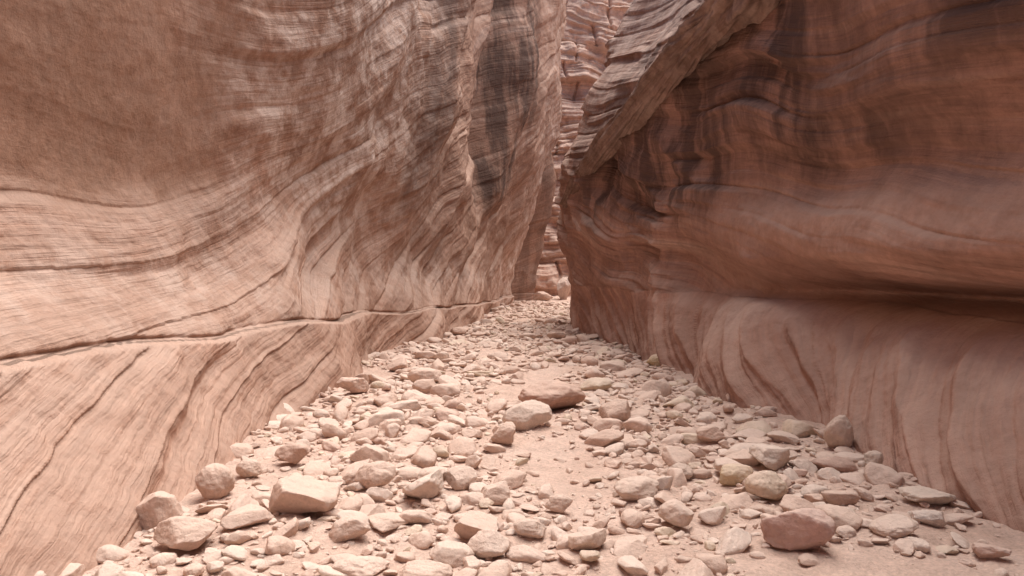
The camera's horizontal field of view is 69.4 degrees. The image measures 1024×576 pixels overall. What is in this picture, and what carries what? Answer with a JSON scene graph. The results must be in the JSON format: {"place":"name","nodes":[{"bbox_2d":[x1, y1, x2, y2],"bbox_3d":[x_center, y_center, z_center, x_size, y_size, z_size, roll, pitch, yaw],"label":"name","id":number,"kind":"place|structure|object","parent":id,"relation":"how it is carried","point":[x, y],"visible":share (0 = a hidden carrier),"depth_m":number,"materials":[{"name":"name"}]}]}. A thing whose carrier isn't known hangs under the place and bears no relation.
{"place":"outdoors","nodes":[
{"label":"outdoors","id":0,"kind":"place"},
{"bbox_2d":[83,295,1023,575],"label":"canyon floor","id":1,"kind":"structure","parent":0,"point":[863,561],"depth_m":4.81,"materials":[{"name":"beige sand"}]},
{"bbox_2d":[136,491,182,529],"bbox_3d":[-2.156,1.364,4.533,0.261,0.231,0.202,0,2,10],"label":"boulder","id":2,"kind":"object","parent":1,"relation":"on","point":[154,509],"visible":0.79,"depth_m":4.45,"materials":[{"name":"stone"}]},
{"bbox_2d":[153,516,218,550],"bbox_3d":[-1.810,1.347,4.094,0.370,0.164,0.282,0,2,0],"label":"boulder","id":3,"kind":"object","parent":1,"relation":"on","point":[185,533],"visible":1,"depth_m":4.03,"materials":[{"name":"stone"}]},
{"bbox_2d":[195,463,234,498],"bbox_3d":[-2.010,1.316,5.030,0.268,0.235,0.232,0,2,0],"label":"boulder","id":4,"kind":"object","parent":1,"relation":"on","point":[214,480],"visible":1,"depth_m":4.95,"materials":[{"name":"stone"}]},
{"bbox_2d":[236,459,262,477],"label":"boulder","id":5,"kind":"object","parent":1,"relation":"on","point":[249,468],"visible":1,"depth_m":5.42,"materials":[{"name":"stone"}]},
{"bbox_2d":[0,0,566,575],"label":"canyon wall","id":6,"kind":"structure","parent":1,"relation":"on","point":[224,224],"depth_m":8.32,"materials":[{"name":"beige stone"}]},
{"bbox_2d":[274,442,310,463],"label":"boulder","id":7,"kind":"object","parent":1,"relation":"on","point":[296,452],"visible":1,"depth_m":5.77,"materials":[{"name":"stone"}]},
{"bbox_2d":[268,474,338,513],"bbox_3d":[-1.304,1.305,4.622,0.450,0.228,0.338,0,2,0],"label":"boulder","id":8,"kind":"object","parent":1,"relation":"on","point":[297,494],"visible":0.99,"depth_m":4.53,"materials":[{"name":"stone"}]},
{"bbox_2d":[329,516,370,542],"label":"boulder","id":9,"kind":"object","parent":1,"relation":"on","point":[344,529],"visible":1,"depth_m":4.24,"materials":[{"name":"stone"}]},
{"bbox_2d":[336,377,368,392],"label":"boulder","id":10,"kind":"object","parent":1,"relation":"on","point":[356,385],"visible":1,"depth_m":9.13,"materials":[{"name":"stone"}]},
{"bbox_2d":[355,461,395,488],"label":"boulder","id":11,"kind":"object","parent":1,"relation":"on","point":[376,474],"visible":0.97,"depth_m":5.25,"materials":[{"name":"stone"}]},
{"bbox_2d":[384,357,408,370],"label":"boulder","id":12,"kind":"object","parent":1,"relation":"on","point":[397,364],"visible":0.79,"depth_m":11.68,"materials":[{"name":"stone"}]},
{"bbox_2d":[407,367,441,382],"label":"boulder","id":13,"kind":"object","parent":1,"relation":"on","point":[413,376],"visible":0.66,"depth_m":10.15,"materials":[{"name":"stone"}]},
{"bbox_2d":[418,466,447,481],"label":"boulder","id":14,"kind":"object","parent":1,"relation":"on","point":[425,471],"visible":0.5,"depth_m":5.37,"materials":[{"name":"stone"}]},
{"bbox_2d":[429,540,473,567],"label":"boulder","id":15,"kind":"object","parent":1,"relation":"on","point":[452,554],"visible":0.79,"depth_m":4.00,"materials":[{"name":"stone"}]},
{"bbox_2d":[450,327,467,335],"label":"boulder","id":16,"kind":"object","parent":1,"relation":"on","point":[454,331],"visible":0.9,"depth_m":17.44,"materials":[{"name":"stone"}]},
{"bbox_2d":[444,465,477,490],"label":"boulder","id":17,"kind":"object","parent":1,"relation":"on","point":[460,478],"visible":0.96,"depth_m":5.33,"materials":[{"name":"stone"}]},
{"bbox_2d":[467,529,509,558],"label":"boulder","id":18,"kind":"object","parent":1,"relation":"on","point":[485,543],"visible":0.94,"depth_m":4.07,"materials":[{"name":"stone"}]},
{"bbox_2d":[481,481,509,505],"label":"boulder","id":19,"kind":"object","parent":1,"relation":"on","point":[497,493],"visible":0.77,"depth_m":5.03,"materials":[{"name":"stone"}]},
{"bbox_2d":[490,421,515,444],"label":"boulder","id":20,"kind":"object","parent":1,"relation":"on","point":[504,433],"visible":0.99,"depth_m":6.60,"materials":[{"name":"stone"}]},
{"bbox_2d":[34,300,1018,575],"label":"stone rubble","id":21,"kind":"object","parent":1,"relation":"on","point":[392,418],"visible":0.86,"depth_m":5.68,"materials":[{"name":"beige stone"}]},
{"bbox_2d":[502,400,551,431],"bbox_3d":[0.142,1.280,7.394,0.468,0.298,0.337,-1,2,-33],"label":"boulder","id":22,"kind":"object","parent":1,"relation":"on","point":[527,415],"visible":0.92,"depth_m":7.30,"materials":[{"name":"stone"}]},
{"bbox_2d":[513,518,546,537],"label":"boulder","id":23,"kind":"object","parent":1,"relation":"on","point":[527,528],"visible":1,"depth_m":4.36,"materials":[{"name":"stone"}]},
{"bbox_2d":[533,291,552,300],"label":"boulder","id":24,"kind":"object","parent":1,"relation":"on","point":[542,296],"visible":0.91,"depth_m":35.44,"materials":[{"name":"stone"}]},
{"bbox_2d":[518,380,585,409],"bbox_3d":[0.473,1.231,8.391,0.737,0.366,0.592,-1,2,-44],"label":"boulder","id":25,"kind":"object","parent":1,"relation":"on","point":[554,394],"visible":0.84,"depth_m":8.23,"materials":[{"name":"stone"}]},
{"bbox_2d":[544,494,572,512],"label":"boulder","id":26,"kind":"object","parent":1,"relation":"on","point":[560,503],"visible":1,"depth_m":4.88,"materials":[{"name":"stone"}]},
{"bbox_2d":[557,277,570,299],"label":"boulder","id":27,"kind":"object","parent":1,"relation":"on","point":[563,287],"visible":0.88,"depth_m":36.75,"materials":[{"name":"stone"}]},
{"bbox_2d":[568,528,606,550],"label":"boulder","id":28,"kind":"object","parent":1,"relation":"on","point":[591,539],"visible":0.98,"depth_m":4.10,"materials":[{"name":"stone"}]},
{"bbox_2d":[599,398,630,421],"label":"boulder","id":29,"kind":"object","parent":1,"relation":"on","point":[618,408],"visible":0.81,"depth_m":7.72,"materials":[{"name":"stone"}]},
{"bbox_2d":[613,476,659,500],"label":"boulder","id":30,"kind":"object","parent":1,"relation":"on","point":[635,488],"visible":0.9,"depth_m":5.01,"materials":[{"name":"stone"}]},
{"bbox_2d":[646,354,659,366],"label":"boulder","id":31,"kind":"object","parent":1,"relation":"on","point":[652,360],"visible":0.52,"depth_m":11.68,"materials":[{"name":"stone"}]},
{"bbox_2d":[658,499,693,526],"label":"boulder","id":32,"kind":"object","parent":1,"relation":"on","point":[675,512],"visible":1,"depth_m":4.49,"materials":[{"name":"stone"}]},
{"bbox_2d":[660,463,692,479],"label":"boulder","id":33,"kind":"object","parent":1,"relation":"on","point":[687,471],"visible":0.45,"depth_m":5.67,"materials":[{"name":"stone"}]},
{"bbox_2d":[696,424,724,442],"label":"boulder","id":34,"kind":"object","parent":1,"relation":"on","point":[711,433],"visible":0.99,"depth_m":6.73,"materials":[{"name":"stone"}]},
{"bbox_2d":[719,463,753,485],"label":"boulder","id":35,"kind":"object","parent":1,"relation":"on","point":[732,474],"visible":0.89,"depth_m":5.32,"materials":[{"name":"stone"}]},
{"bbox_2d":[745,470,788,500],"bbox_3d":[1.722,1.334,5.000,0.291,0.202,0.242,0,2,0],"label":"boulder","id":36,"kind":"object","parent":1,"relation":"on","point":[769,485],"visible":1,"depth_m":4.93,"materials":[{"name":"stone"}]},
{"bbox_2d":[748,444,789,470],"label":"boulder","id":37,"kind":"object","parent":1,"relation":"on","point":[773,457],"visible":0.96,"depth_m":5.63,"materials":[{"name":"stone"}]},
{"bbox_2d":[767,430,799,444],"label":"boulder","id":38,"kind":"object","parent":1,"relation":"on","point":[779,436],"visible":0.99,"depth_m":6.64,"materials":[{"name":"stone"}]},
{"bbox_2d":[760,508,834,550],"bbox_3d":[1.582,1.330,4.142,0.358,0.236,0.336,0,2,0],"label":"boulder","id":39,"kind":"object","parent":1,"relation":"on","point":[805,528],"visible":1,"depth_m":4.05,"materials":[{"name":"stone"}]},
{"bbox_2d":[823,415,853,447],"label":"boulder","id":40,"kind":"object","parent":1,"relation":"on","point":[838,431],"visible":0.95,"depth_m":6.33,"materials":[{"name":"stone"}]},
{"bbox_2d":[864,450,883,464],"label":"boulder","id":41,"kind":"object","parent":1,"relation":"on","point":[874,456],"visible":0.69,"depth_m":5.71,"materials":[{"name":"stone"}]},
{"bbox_2d":[869,514,918,538],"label":"boulder","id":42,"kind":"object","parent":1,"relation":"on","point":[895,526],"visible":0.99,"depth_m":4.22,"materials":[{"name":"stone"}]},
{"bbox_2d":[907,509,945,527],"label":"boulder","id":43,"kind":"object","parent":1,"relation":"on","point":[934,518],"visible":0.87,"depth_m":4.55,"materials":[{"name":"stone"}]},
{"bbox_2d":[898,485,955,504],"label":"boulder","id":44,"kind":"object","parent":1,"relation":"on","point":[919,493],"visible":0.98,"depth_m":4.97,"materials":[{"name":"stone"}]},
{"bbox_2d":[971,542,1011,558],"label":"boulder","id":45,"kind":"object","parent":1,"relation":"on","point":[983,551],"visible":1,"depth_m":3.99,"materials":[{"name":"stone"}]},
{"bbox_2d":[534,0,633,296],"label":"layered cliff","id":46,"kind":"structure","parent":0,"point":[591,27],"depth_m":45.44,"materials":[{"name":"stone"}]},
{"bbox_2d":[554,0,1023,531],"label":"canyon wall","id":47,"kind":"structure","parent":0,"point":[808,210],"depth_m":7.70,"materials":[{"name":"red stone"}]},
{"bbox_2d":[560,0,779,207],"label":"leaning rock rib","id":48,"kind":"object","parent":47,"relation":"attached to","point":[704,30],"visible":0.87,"depth_m":11.09,"materials":[{"name":"stone"}]}
]}

